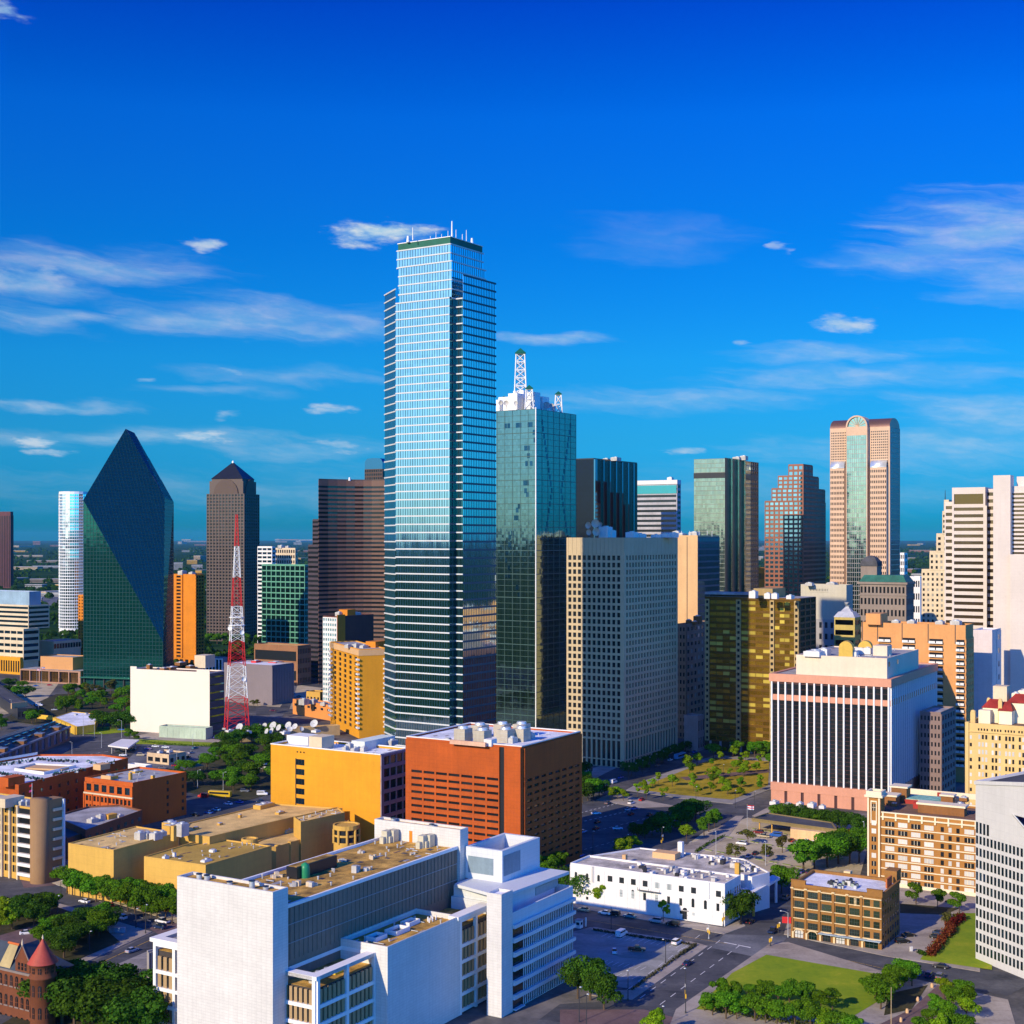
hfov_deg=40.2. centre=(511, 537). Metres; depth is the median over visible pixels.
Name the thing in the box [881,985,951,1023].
path
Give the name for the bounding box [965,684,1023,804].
hotel
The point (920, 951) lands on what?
bush
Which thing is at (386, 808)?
window
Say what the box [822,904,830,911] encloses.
window
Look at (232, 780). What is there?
tree
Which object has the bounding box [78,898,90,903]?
parked car
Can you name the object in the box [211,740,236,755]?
tree
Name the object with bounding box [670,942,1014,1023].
pavement
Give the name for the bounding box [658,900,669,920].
tree
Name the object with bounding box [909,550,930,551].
building
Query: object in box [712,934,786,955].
road
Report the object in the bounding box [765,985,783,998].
tree
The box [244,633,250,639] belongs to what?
tree
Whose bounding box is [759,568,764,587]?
building
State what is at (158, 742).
hedge
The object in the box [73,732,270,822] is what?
road
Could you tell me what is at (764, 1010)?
tree
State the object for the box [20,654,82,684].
hall
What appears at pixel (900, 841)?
window
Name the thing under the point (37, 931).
tree
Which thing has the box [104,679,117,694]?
tree
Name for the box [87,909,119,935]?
tree
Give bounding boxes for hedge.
[142,740,210,746]
[593,928,693,944]
[631,943,696,989]
[695,834,724,852]
[702,1006,818,1023]
[925,920,956,956]
[949,912,966,926]
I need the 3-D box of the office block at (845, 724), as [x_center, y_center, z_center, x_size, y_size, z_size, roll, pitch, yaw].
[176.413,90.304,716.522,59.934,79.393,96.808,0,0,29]
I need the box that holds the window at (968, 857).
[964,854,973,859]
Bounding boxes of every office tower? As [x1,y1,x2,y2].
[0,512,13,587]
[207,461,259,640]
[308,544,317,677]
[312,519,317,543]
[318,477,384,683]
[365,458,384,479]
[567,519,678,767]
[576,457,636,536]
[637,477,680,536]
[694,455,758,591]
[765,464,825,595]
[830,415,899,614]
[921,493,951,621]
[945,475,1023,697]
[974,771,1023,978]
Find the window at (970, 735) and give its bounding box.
[970,735,1006,804]
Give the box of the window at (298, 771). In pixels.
[296,769,303,774]
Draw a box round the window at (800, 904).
[794,900,803,907]
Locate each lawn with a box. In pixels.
[0,907,119,962]
[2,974,152,1023]
[84,725,129,733]
[135,739,211,745]
[639,758,769,799]
[696,955,878,1015]
[884,985,927,1014]
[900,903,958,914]
[921,913,991,969]
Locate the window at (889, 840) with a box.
[885,838,893,842]
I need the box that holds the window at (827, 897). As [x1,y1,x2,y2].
[822,894,830,900]
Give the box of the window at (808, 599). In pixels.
[706,598,814,741]
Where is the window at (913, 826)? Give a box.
[911,824,919,829]
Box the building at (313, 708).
[293,698,329,720]
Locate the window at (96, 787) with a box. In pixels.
[94,784,98,790]
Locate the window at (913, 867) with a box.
[911,865,919,870]
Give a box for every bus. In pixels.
[208,790,231,796]
[674,752,685,758]
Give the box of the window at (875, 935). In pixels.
[873,932,879,938]
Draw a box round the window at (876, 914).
[873,911,879,917]
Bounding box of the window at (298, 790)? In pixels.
[296,788,303,794]
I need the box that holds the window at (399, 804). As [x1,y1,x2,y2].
[397,801,401,809]
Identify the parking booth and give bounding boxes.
[575,917,586,928]
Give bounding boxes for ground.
[0,659,1023,1023]
[3,541,935,658]
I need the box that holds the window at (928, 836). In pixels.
[924,834,933,838]
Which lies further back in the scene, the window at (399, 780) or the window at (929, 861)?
the window at (399, 780)
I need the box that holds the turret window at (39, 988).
[38,986,40,997]
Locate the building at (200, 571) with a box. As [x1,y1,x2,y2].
[195,570,206,572]
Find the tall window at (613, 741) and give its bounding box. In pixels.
[613,741,614,758]
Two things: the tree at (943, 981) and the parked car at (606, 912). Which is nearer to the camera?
the tree at (943, 981)
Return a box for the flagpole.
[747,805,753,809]
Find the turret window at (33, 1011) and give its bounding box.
[32,1008,34,1018]
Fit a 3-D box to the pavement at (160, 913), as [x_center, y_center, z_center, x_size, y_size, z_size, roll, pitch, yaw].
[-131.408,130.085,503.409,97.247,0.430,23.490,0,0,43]
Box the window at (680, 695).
[680,695,702,736]
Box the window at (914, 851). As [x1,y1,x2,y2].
[911,849,919,853]
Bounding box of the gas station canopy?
[108,739,138,753]
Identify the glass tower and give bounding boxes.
[58,491,87,630]
[80,429,173,688]
[384,221,495,746]
[496,348,575,729]
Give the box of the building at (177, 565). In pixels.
[174,562,182,569]
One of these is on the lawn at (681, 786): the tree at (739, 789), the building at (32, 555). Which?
the tree at (739, 789)
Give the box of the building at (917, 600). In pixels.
[910,576,920,621]
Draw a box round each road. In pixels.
[0,880,160,930]
[0,932,157,1023]
[66,737,94,753]
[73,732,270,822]
[256,702,292,714]
[269,685,296,717]
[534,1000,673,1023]
[562,789,820,868]
[596,742,705,781]
[605,871,795,1012]
[633,912,1023,995]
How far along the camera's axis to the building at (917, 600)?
1181.37 m
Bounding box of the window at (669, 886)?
[667,884,671,889]
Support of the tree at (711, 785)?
on the lawn at (681, 786)
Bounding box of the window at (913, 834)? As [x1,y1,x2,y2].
[911,832,919,837]
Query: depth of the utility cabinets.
460.04 m
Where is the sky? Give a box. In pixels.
[0,0,1023,540]
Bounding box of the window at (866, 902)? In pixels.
[864,899,869,905]
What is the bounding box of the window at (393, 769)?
[391,766,395,774]
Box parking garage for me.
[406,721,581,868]
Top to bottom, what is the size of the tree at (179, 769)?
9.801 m
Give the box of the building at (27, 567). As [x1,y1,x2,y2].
[14,566,42,569]
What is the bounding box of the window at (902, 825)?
[898,823,906,827]
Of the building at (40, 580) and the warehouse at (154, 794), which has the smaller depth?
the warehouse at (154, 794)
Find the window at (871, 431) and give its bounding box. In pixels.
[832,431,887,583]
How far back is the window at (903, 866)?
520.02 m
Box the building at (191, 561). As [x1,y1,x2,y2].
[187,560,196,563]
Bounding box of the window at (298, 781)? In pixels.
[296,778,303,784]
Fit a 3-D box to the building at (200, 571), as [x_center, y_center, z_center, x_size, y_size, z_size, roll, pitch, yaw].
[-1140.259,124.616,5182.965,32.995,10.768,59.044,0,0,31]
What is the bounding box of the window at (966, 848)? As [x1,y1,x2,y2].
[964,846,973,851]
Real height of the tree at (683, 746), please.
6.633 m
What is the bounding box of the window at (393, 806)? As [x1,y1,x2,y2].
[391,803,395,811]
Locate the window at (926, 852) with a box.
[924,850,933,855]
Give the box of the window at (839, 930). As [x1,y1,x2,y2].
[835,927,844,934]
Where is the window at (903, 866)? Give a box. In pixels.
[898,864,906,868]
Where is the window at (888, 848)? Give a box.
[885,846,893,850]
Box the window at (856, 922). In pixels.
[849,918,859,925]
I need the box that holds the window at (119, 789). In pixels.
[117,787,121,793]
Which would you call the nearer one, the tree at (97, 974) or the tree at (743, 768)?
the tree at (97, 974)
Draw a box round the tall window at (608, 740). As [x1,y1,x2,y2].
[608,740,609,758]
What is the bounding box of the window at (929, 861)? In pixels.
[924,858,933,863]
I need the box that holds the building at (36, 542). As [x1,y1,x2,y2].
[33,541,40,544]
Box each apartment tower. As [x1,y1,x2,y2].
[78,594,82,654]
[174,570,204,666]
[323,609,373,701]
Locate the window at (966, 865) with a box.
[964,863,973,868]
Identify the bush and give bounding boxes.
[916,949,926,955]
[940,912,955,921]
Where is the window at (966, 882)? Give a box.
[964,880,973,885]
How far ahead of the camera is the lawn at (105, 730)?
942.04 m
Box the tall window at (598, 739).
[598,739,599,757]
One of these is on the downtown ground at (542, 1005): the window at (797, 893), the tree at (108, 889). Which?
the tree at (108, 889)
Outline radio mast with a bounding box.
[222,514,249,729]
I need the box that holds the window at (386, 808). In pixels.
[384,805,388,813]
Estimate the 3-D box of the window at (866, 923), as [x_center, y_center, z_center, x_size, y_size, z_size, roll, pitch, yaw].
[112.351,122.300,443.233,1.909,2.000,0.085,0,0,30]
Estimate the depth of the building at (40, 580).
4041.91 m
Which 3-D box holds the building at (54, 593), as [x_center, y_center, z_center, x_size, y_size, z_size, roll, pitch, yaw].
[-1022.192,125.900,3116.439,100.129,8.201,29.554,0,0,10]
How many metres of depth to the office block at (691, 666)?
912.37 m
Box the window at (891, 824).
[885,821,893,826]
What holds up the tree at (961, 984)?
on the pavement at (996, 1010)
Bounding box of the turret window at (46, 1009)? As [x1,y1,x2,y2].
[45,1008,47,1018]
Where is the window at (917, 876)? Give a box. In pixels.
[911,873,919,878]
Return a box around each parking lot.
[0,683,57,713]
[41,596,58,605]
[128,739,216,769]
[248,685,294,706]
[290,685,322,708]
[573,927,689,988]
[689,818,866,877]
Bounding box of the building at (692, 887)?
[570,841,779,925]
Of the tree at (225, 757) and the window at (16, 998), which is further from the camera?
the tree at (225, 757)
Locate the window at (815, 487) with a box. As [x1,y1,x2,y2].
[765,466,824,595]
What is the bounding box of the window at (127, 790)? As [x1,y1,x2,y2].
[125,788,129,794]
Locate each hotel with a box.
[328,640,384,738]
[862,612,973,782]
[864,783,975,896]
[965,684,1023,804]
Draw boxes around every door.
[409,831,411,841]
[682,908,686,919]
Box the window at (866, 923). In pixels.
[864,920,869,926]
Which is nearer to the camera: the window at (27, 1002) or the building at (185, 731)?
the window at (27, 1002)
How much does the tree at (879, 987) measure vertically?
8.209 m
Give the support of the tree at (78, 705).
on the pavement at (48, 704)
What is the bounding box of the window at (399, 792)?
[397,789,401,797]
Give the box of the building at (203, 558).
[194,556,205,561]
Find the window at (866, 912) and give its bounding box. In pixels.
[864,910,869,916]
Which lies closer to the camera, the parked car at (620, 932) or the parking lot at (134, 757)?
the parked car at (620, 932)
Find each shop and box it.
[128,762,151,768]
[147,749,185,764]
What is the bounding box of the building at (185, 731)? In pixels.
[159,724,212,739]
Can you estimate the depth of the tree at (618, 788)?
698.81 m
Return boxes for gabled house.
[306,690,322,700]
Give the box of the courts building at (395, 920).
[150,817,575,1023]
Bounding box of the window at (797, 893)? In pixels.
[794,890,803,897]
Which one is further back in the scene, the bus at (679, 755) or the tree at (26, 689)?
the tree at (26, 689)
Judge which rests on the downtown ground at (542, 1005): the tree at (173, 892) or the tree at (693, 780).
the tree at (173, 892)
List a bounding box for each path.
[0,916,68,943]
[21,879,61,887]
[149,921,176,933]
[560,1009,672,1023]
[681,769,768,779]
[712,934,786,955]
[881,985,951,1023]
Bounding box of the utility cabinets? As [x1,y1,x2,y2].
[109,927,125,932]
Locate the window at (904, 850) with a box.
[898,847,906,852]
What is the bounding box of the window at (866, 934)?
[864,931,869,937]
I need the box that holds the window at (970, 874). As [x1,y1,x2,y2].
[964,871,973,876]
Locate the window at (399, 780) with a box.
[397,777,401,785]
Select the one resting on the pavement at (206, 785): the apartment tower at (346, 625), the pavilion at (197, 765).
the pavilion at (197, 765)
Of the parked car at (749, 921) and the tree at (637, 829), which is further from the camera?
the tree at (637, 829)
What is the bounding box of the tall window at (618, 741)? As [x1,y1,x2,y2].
[618,741,619,759]
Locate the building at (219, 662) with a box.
[202,656,226,669]
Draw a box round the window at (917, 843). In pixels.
[911,840,919,845]
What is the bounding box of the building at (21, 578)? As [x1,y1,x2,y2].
[17,577,28,580]
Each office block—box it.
[0,590,48,674]
[0,784,64,884]
[254,642,310,685]
[257,546,275,642]
[262,564,307,643]
[270,733,405,842]
[276,545,297,563]
[673,531,719,622]
[678,615,704,738]
[705,587,815,754]
[769,640,937,810]
[801,582,852,648]
[834,602,860,646]
[857,555,915,641]
[900,553,907,574]
[920,705,955,791]
[973,627,1000,717]
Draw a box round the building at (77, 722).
[53,711,97,734]
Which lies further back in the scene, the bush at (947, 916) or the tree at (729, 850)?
the tree at (729, 850)
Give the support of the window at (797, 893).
in the loft building at (847, 907)
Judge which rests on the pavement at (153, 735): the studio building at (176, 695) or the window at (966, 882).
the studio building at (176, 695)
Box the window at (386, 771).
[384,768,388,776]
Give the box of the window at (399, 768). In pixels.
[397,765,401,773]
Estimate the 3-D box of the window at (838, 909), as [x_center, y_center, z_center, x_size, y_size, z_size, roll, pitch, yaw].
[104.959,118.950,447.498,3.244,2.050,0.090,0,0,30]
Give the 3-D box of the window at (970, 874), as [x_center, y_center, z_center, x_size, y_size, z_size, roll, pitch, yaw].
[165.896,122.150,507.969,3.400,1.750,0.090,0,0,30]
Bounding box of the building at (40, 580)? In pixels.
[30,578,58,582]
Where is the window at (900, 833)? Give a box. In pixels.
[898,831,906,835]
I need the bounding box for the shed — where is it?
[0,685,35,718]
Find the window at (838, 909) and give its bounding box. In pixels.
[835,906,844,913]
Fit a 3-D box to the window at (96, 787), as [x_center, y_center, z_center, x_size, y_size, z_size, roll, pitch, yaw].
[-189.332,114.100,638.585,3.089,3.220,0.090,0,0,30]
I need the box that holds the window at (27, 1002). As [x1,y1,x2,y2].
[26,999,28,1009]
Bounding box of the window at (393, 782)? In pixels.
[391,779,395,787]
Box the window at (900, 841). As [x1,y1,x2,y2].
[898,839,906,844]
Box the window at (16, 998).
[15,996,17,1006]
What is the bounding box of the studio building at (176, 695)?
[130,654,223,735]
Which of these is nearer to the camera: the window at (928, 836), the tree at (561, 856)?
the window at (928, 836)
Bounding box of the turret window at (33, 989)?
[32,986,34,996]
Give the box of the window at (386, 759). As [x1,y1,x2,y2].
[384,756,388,764]
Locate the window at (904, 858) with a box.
[898,855,906,860]
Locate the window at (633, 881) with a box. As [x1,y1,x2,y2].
[631,879,635,884]
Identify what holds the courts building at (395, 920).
on the downtown ground at (542, 1005)
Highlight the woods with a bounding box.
[0,547,935,668]
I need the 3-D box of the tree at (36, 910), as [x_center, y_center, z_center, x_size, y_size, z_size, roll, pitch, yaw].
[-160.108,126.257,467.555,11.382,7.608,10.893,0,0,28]
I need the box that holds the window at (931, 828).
[924,825,933,830]
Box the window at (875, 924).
[873,922,879,928]
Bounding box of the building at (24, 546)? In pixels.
[14,545,34,546]
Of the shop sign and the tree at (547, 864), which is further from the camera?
the tree at (547, 864)
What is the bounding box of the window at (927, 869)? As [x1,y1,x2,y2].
[924,867,933,871]
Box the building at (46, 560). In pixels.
[27,560,57,561]
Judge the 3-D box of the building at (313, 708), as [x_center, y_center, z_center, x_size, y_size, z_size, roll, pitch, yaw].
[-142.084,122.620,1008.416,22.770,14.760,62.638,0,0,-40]
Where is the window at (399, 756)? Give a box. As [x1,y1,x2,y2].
[397,753,401,761]
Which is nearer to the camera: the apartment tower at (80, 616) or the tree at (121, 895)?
the tree at (121, 895)
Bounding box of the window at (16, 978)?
[15,976,17,986]
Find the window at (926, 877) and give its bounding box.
[924,875,933,880]
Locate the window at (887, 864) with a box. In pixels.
[885,862,893,866]
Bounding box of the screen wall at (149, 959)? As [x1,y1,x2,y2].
[147,947,163,977]
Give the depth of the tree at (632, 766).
760.34 m
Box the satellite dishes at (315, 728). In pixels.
[225,720,339,741]
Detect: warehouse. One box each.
[0,752,127,811]
[65,805,141,839]
[65,828,80,859]
[83,766,185,824]
[224,660,293,704]
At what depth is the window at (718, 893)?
469.11 m
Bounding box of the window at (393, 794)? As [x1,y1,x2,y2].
[391,791,395,799]
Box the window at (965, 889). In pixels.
[964,888,973,892]
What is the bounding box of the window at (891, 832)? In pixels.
[885,829,893,834]
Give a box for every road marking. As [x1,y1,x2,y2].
[601,933,687,948]
[660,946,738,1004]
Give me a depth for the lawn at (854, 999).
413.13 m
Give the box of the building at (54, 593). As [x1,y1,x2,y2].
[41,592,58,595]
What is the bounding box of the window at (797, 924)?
[794,921,803,928]
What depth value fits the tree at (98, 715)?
945.02 m
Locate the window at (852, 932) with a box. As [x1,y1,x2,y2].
[849,929,859,936]
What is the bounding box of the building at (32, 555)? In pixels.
[16,555,42,556]
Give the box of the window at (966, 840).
[964,838,973,842]
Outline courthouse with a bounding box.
[0,935,72,1023]
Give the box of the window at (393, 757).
[391,754,395,762]
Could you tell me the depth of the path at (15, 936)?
454.34 m
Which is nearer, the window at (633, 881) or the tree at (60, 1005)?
the tree at (60, 1005)
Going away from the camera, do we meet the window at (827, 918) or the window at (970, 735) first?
the window at (827, 918)
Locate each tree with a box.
[0,717,7,729]
[0,895,11,910]
[0,906,22,928]
[0,910,8,930]
[1,678,17,685]
[3,685,11,690]
[8,899,27,911]
[9,895,42,919]
[11,686,21,694]
[15,681,28,685]
[16,685,36,697]
[16,901,51,925]
[16,966,91,1022]
[22,891,54,906]
[23,710,39,719]
[27,709,44,720]
[28,924,52,941]
[38,916,60,928]
[41,892,62,915]
[43,925,68,941]
[47,913,68,924]
[47,980,92,1023]
[48,929,81,957]
[49,865,67,892]
[50,916,84,928]
[54,698,75,712]
[56,695,76,707]
[56,923,91,949]
[57,868,76,895]
[62,683,77,695]
[62,906,94,920]
[66,870,92,896]
[66,971,122,1023]
[69,920,107,943]
[70,958,101,977]
[70,975,134,1023]
[71,699,82,711]
[71,990,108,1020]
[75,689,85,696]
[78,682,90,690]
[79,874,92,898]
[79,876,98,901]
[83,683,100,691]
[83,696,99,704]
[86,691,94,698]
[86,901,111,909]
[86,960,136,981]
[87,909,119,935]
[88,710,110,728]
[91,690,106,705]
[94,874,113,901]
[98,906,122,931]
[100,697,108,708]
[100,885,112,902]
[100,977,152,1013]
[101,985,170,1023]
[103,712,119,728]
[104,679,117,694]
[105,965,152,982]
[107,710,127,728]
[107,982,155,1023]
[108,704,123,710]
[109,879,124,906]
[112,692,123,703]
[112,881,135,911]
[113,697,129,710]
[114,687,129,695]
[119,710,130,728]
[120,876,137,882]
[123,714,135,723]
[124,728,132,738]
[127,886,142,912]
[129,886,160,915]
[131,731,139,738]
[133,879,147,885]
[139,893,154,917]
[140,881,162,887]
[142,895,162,918]
[148,883,174,898]
[150,896,175,919]
[163,896,176,924]
[166,767,186,777]
[168,888,176,896]
[174,760,196,769]
[184,770,206,786]
[197,753,219,770]
[205,633,213,639]
[207,770,221,784]
[208,746,222,754]
[211,633,222,643]
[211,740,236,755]
[214,731,232,741]
[219,766,244,786]
[220,743,241,760]
[221,752,235,761]
[222,632,228,638]
[223,775,239,790]
[225,759,251,773]
[226,729,245,741]
[232,752,250,759]
[233,729,249,742]
[234,744,256,759]
[239,773,259,790]
[242,723,265,736]
[242,762,263,774]
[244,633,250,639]
[248,730,257,741]
[250,753,270,771]
[255,736,269,746]
[257,730,275,737]
[260,744,270,754]
[261,732,284,742]
[264,766,270,774]
[540,860,557,868]
[542,854,560,865]
[554,851,568,867]
[555,865,569,883]
[556,963,589,998]
[559,870,591,896]
[561,954,617,1000]
[581,971,623,1009]
[582,761,592,771]
[582,771,591,775]
[582,775,593,783]
[582,782,594,802]
[584,778,602,798]
[587,787,596,800]
[592,885,605,898]
[593,778,610,796]
[608,787,618,795]
[612,838,631,850]
[614,786,621,796]
[619,761,636,776]
[620,789,629,800]
[623,835,633,849]
[625,764,639,775]
[626,822,649,837]
[629,835,642,845]
[633,783,641,796]
[634,759,647,771]
[639,1007,665,1023]
[640,758,650,767]
[641,785,650,799]
[642,755,656,763]
[643,818,659,834]
[644,823,653,837]
[647,778,656,786]
[648,811,675,834]
[652,751,664,763]
[655,772,660,783]
[657,750,670,758]
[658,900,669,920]
[659,788,667,795]
[663,747,673,758]
[666,807,693,826]
[667,774,678,785]
[668,744,681,753]
[668,804,684,812]
[668,814,680,831]
[674,743,685,751]
[678,824,695,841]
[680,799,712,821]
[681,741,691,751]
[682,754,692,763]
[682,805,695,816]
[685,762,695,773]
[688,772,696,777]
[689,777,695,790]
[692,752,702,760]
[693,783,702,791]
[696,817,709,829]
[698,992,721,1014]
[704,743,721,757]
[704,768,711,774]
[704,811,718,831]
[707,781,716,791]
[708,773,718,780]
[708,977,730,991]
[710,808,722,826]
[712,766,721,777]
[713,990,741,1018]
[716,751,724,757]
[718,776,728,785]
[720,889,761,924]
[721,782,731,794]
[725,843,746,857]
[728,745,738,753]
[729,980,742,992]
[730,740,744,755]
[730,760,741,766]
[730,995,749,1018]
[736,764,748,776]
[736,777,746,786]
[736,787,745,795]
[739,751,749,759]
[739,829,756,838]
[739,993,771,1020]
[743,984,756,999]
[746,741,762,757]
[751,762,760,771]
[753,999,771,1022]
[755,745,765,754]
[755,979,775,994]
[756,775,763,780]
[756,781,762,786]
[759,844,773,856]
[761,741,770,753]
[764,742,770,751]
[765,753,770,761]
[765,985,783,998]
[766,999,788,1023]
[768,803,780,813]
[770,864,801,893]
[771,803,794,812]
[775,835,791,852]
[777,805,798,815]
[778,1000,807,1023]
[780,978,801,1001]
[786,804,812,816]
[787,839,824,868]
[793,809,809,817]
[793,997,820,1023]
[794,980,815,997]
[803,811,816,818]
[809,809,829,818]
[809,813,821,819]
[809,840,826,868]
[809,990,827,1001]
[812,833,850,866]
[815,1006,834,1023]
[817,809,842,823]
[818,987,841,1009]
[819,1010,848,1023]
[820,830,846,857]
[826,811,846,827]
[828,833,859,863]
[830,827,851,835]
[839,811,866,827]
[839,817,851,827]
[839,1014,863,1023]
[842,835,864,863]
[848,826,866,850]
[850,837,866,862]
[852,818,866,827]
[858,975,882,1000]
[867,979,898,1008]
[870,971,904,998]
[881,964,911,989]
[891,958,921,982]
[902,962,921,985]
[905,882,922,904]
[910,1016,929,1023]
[920,1008,937,1020]
[927,993,942,1010]
[928,1013,948,1023]
[930,888,946,907]
[934,977,953,998]
[937,1000,957,1014]
[940,984,969,1003]
[943,1011,975,1023]
[947,891,966,911]
[952,979,975,989]
[956,996,982,1014]
[962,985,977,999]
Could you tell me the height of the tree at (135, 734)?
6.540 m
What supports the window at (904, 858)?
in the hotel at (925, 839)
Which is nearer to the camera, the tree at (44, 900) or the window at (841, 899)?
the window at (841, 899)
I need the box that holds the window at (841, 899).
[835,895,844,902]
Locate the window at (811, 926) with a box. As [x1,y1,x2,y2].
[808,923,817,930]
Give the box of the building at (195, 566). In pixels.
[191,565,201,568]
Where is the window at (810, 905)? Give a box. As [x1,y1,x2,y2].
[808,902,817,909]
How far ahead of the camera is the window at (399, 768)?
586.25 m
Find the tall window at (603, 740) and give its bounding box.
[603,740,604,757]
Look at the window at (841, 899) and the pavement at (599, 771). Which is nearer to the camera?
the window at (841, 899)
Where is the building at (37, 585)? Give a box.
[25,584,46,587]
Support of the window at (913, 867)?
in the hotel at (925, 839)
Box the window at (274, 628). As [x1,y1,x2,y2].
[262,566,307,642]
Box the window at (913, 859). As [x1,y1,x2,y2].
[911,857,919,862]
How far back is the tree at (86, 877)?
502.43 m
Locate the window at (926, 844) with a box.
[924,842,933,847]
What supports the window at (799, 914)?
in the loft building at (847, 907)
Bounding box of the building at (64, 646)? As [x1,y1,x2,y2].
[38,638,80,660]
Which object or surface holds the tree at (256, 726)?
on the downtown ground at (542, 1005)
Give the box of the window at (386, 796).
[384,793,388,801]
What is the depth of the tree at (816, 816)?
624.43 m
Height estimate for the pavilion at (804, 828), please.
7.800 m
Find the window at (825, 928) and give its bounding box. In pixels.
[822,925,830,931]
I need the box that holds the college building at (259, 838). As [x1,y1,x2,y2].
[68,801,360,901]
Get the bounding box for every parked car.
[19,929,28,934]
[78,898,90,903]
[118,913,127,919]
[125,947,138,952]
[153,923,166,929]
[155,917,169,922]
[197,793,208,797]
[240,788,249,791]
[257,790,267,794]
[577,906,589,911]
[598,910,609,914]
[609,909,620,915]
[611,948,617,953]
[615,928,627,936]
[623,913,636,918]
[628,944,645,951]
[648,916,662,922]
[665,919,679,926]
[671,938,681,944]
[682,959,692,965]
[736,840,747,844]
[746,918,754,923]
[753,829,763,833]
[757,833,770,837]
[767,926,777,933]
[769,831,782,836]
[782,894,790,899]
[894,937,909,943]
[901,932,915,936]
[925,970,933,977]
[929,933,938,937]
[932,929,941,933]
[932,962,948,968]
[935,972,944,978]
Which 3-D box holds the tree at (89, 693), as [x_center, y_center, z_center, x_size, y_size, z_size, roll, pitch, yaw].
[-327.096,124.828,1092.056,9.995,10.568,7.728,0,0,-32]
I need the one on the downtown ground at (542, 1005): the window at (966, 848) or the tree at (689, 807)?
the tree at (689, 807)
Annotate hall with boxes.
[0,721,70,757]
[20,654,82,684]
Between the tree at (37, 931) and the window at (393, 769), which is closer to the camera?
the tree at (37, 931)
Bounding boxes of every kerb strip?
[703,849,805,868]
[724,836,844,858]
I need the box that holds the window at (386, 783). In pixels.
[384,780,388,788]
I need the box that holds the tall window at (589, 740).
[588,739,590,756]
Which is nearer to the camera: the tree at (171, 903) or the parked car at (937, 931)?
the parked car at (937, 931)
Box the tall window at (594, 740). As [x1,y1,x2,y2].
[593,739,595,757]
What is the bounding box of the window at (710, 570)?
[698,550,717,619]
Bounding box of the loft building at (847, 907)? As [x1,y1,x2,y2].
[790,867,900,949]
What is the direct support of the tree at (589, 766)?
on the downtown ground at (542, 1005)
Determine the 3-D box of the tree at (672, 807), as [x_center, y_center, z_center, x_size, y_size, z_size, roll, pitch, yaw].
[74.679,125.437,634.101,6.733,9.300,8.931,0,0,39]
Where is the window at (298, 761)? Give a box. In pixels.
[296,759,303,764]
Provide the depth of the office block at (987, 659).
793.29 m
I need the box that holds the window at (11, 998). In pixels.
[10,995,12,1005]
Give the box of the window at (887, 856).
[885,854,893,859]
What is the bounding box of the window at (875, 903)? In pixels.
[873,900,879,907]
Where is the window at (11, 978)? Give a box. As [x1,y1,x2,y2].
[10,975,12,985]
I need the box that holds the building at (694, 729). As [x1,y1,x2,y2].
[684,713,704,751]
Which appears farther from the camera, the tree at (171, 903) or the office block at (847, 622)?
the office block at (847, 622)
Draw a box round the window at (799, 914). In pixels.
[794,911,803,917]
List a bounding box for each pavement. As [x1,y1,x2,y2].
[5,691,135,731]
[53,880,176,923]
[58,903,151,960]
[112,937,176,969]
[131,732,221,742]
[186,741,270,800]
[573,903,744,933]
[585,766,614,777]
[588,927,707,999]
[597,794,672,807]
[626,755,770,803]
[669,816,743,853]
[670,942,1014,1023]
[752,807,851,828]
[784,888,979,971]
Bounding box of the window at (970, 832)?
[964,829,973,834]
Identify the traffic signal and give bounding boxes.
[684,968,685,1012]
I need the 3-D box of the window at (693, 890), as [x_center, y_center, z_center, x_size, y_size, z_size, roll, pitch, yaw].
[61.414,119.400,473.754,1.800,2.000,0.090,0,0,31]
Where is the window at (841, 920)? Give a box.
[835,916,844,923]
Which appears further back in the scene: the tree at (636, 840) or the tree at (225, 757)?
the tree at (225, 757)
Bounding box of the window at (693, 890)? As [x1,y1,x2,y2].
[691,887,695,893]
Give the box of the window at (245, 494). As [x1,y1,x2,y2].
[207,494,258,640]
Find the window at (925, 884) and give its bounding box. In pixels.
[924,883,933,887]
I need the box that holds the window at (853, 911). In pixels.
[849,908,859,915]
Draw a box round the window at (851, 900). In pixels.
[849,897,859,904]
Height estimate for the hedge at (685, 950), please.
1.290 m
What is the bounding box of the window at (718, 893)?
[716,891,720,896]
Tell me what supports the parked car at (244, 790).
on the road at (200, 805)
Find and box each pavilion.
[189,763,203,770]
[751,799,836,839]
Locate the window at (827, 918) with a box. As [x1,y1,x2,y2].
[821,915,830,921]
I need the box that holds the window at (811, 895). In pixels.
[808,892,817,898]
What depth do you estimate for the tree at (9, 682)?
1208.26 m
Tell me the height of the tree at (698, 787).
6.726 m
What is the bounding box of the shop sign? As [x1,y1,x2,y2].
[782,916,790,923]
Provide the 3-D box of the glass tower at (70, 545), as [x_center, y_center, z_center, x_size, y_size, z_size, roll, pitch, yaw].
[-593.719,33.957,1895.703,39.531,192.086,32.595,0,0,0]
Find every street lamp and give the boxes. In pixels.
[578,986,581,1021]
[586,993,588,1023]
[891,987,891,1023]
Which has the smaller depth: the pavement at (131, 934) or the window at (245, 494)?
the pavement at (131, 934)
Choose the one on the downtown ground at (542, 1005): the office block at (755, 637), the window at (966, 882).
the office block at (755, 637)
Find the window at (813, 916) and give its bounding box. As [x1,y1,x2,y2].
[808,913,817,919]
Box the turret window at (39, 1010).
[38,1008,40,1019]
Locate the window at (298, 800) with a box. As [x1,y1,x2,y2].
[296,798,303,804]
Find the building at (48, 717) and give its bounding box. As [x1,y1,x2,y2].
[38,715,52,719]
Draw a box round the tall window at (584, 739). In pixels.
[583,738,585,756]

